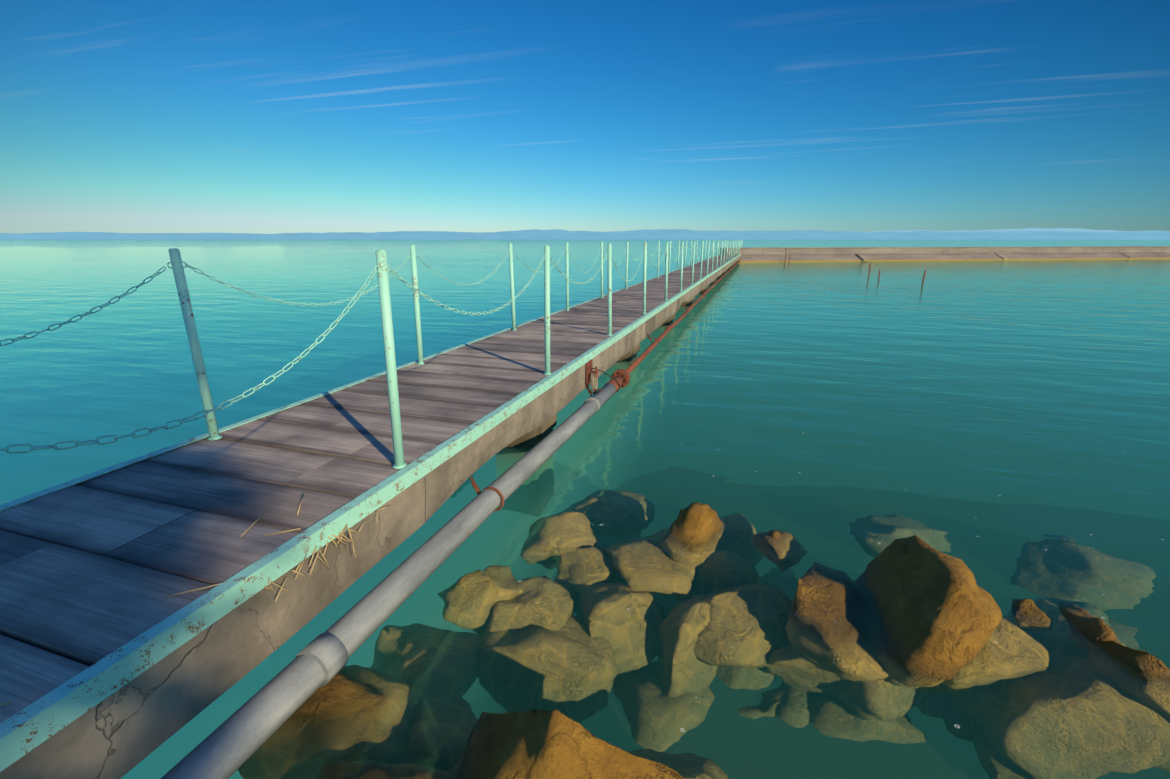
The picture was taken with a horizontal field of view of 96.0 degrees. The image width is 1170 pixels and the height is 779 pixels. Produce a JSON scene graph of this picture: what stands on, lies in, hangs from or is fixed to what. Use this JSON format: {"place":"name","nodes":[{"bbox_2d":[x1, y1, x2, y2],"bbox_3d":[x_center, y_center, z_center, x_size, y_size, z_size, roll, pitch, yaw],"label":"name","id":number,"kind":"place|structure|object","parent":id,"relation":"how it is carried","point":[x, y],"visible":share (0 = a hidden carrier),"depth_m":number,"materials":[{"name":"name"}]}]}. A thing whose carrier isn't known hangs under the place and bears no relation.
{"place":"outdoors","nodes":[
{"label":"outdoors","id":0,"kind":"place"},
{"bbox_2d":[0,240,1169,778],"bbox_3d":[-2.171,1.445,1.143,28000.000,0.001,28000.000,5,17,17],"label":"lake water","id":1,"kind":"structure","parent":0,"point":[1000,428],"depth_m":3.84,"materials":[{"name":"teal liquid"}]},
{"bbox_2d":[0,229,1169,239],"bbox_3d":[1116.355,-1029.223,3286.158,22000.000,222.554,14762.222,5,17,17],"label":"shore hills","id":2,"kind":"structure","parent":0,"point":[643,234],"depth_m":9474.92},
{"bbox_2d":[0,0,1169,233],"label":"sky","id":3,"kind":"structure","parent":0,"point":[117,116],"materials":[{"name":"blue"}]},
{"bbox_2d":[856,228,1156,232],"bbox_3d":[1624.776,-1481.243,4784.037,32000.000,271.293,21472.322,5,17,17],"label":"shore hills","id":4,"kind":"structure","parent":0,"point":[1052,229],"depth_m":11951.53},
{"label":"lake bed","id":5,"kind":"object","parent":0,"visible":0},
{"bbox_2d":[507,260,738,448],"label":"pier supports","id":6,"kind":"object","parent":5,"relation":"on","point":[532,439],"depth_m":4.54,"materials":[{"name":"concrete"}]},
{"bbox_2d":[0,256,739,778],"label":"concrete side beam","id":7,"kind":"structure","parent":6,"relation":"on","point":[126,728],"depth_m":1.85,"materials":[{"name":"grey concrete"}]},
{"bbox_2d":[0,254,737,722],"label":"pier deck planks","id":8,"kind":"object","parent":7,"relation":"on","point":[94,570],"visible":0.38,"depth_m":2.33,"materials":[{"name":"wood"}]},
{"bbox_2d":[0,493,393,705],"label":"reed debris","id":9,"kind":"object","parent":8,"relation":"on","point":[271,588],"visible":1,"depth_m":2.04,"materials":[{"name":"beige plant"}]},
{"bbox_2d":[0,254,740,771],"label":"pier edge angle iron","id":10,"kind":"object","parent":7,"relation":"attached to","point":[38,722],"visible":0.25,"depth_m":1.80,"materials":[{"name":"teal metal"}]},
{"bbox_2d":[167,240,742,468],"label":"railing posts","id":11,"kind":"object","parent":10,"relation":"attached to","point":[381,266],"visible":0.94,"depth_m":2.96,"materials":[{"name":"teal metal"}]},
{"bbox_2d":[0,241,742,453],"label":"pier railing chains","id":12,"kind":"object","parent":11,"relation":"hanging from","point":[96,441],"visible":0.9,"depth_m":2.32,"materials":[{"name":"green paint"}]},
{"bbox_2d":[586,360,619,394],"bbox_3d":[0.190,-0.108,5.486,0.162,0.431,0.537,12,20,35],"label":"pipe bracket","id":13,"kind":"object","parent":7,"relation":"attached to","point":[590,379],"visible":0.88,"depth_m":5.32,"materials":[{"name":"brown metal"}]},
{"bbox_2d":[470,261,738,510],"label":"pipe clamps","id":14,"kind":"object","parent":6,"relation":"attached to","point":[475,487],"visible":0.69,"depth_m":3.23,"materials":[{"name":"brown metal"}]},
{"bbox_2d":[161,383,615,778],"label":"water pipe","id":15,"kind":"object","parent":14,"relation":"attached to","point":[233,742],"visible":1,"depth_m":2.07,"materials":[{"name":"grey metal"}]},
{"bbox_2d":[607,260,740,392],"bbox_3d":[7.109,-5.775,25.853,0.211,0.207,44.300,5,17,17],"label":"rusty pipe","id":16,"kind":"object","parent":14,"relation":"attached to","point":[621,377],"visible":0.81,"depth_m":7.15,"materials":[{"name":"metal"}]},
{"bbox_2d":[302,502,1169,778],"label":"shore rocks","id":17,"kind":"object","parent":5,"relation":"on","point":[941,613],"visible":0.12,"depth_m":2.20,"materials":[{"name":"stone"}]},
{"bbox_2d":[785,248,925,284],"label":"wooden stakes","id":18,"kind":"object","parent":5,"relation":"on","point":[869,270],"visible":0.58,"depth_m":22.90,"materials":[{"name":"brown wood"}]},
{"bbox_2d":[720,246,1169,262],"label":"breakwater wall","id":19,"kind":"structure","parent":5,"relation":"on","point":[803,254],"depth_m":44.68,"materials":[{"name":"concrete"}]}
]}

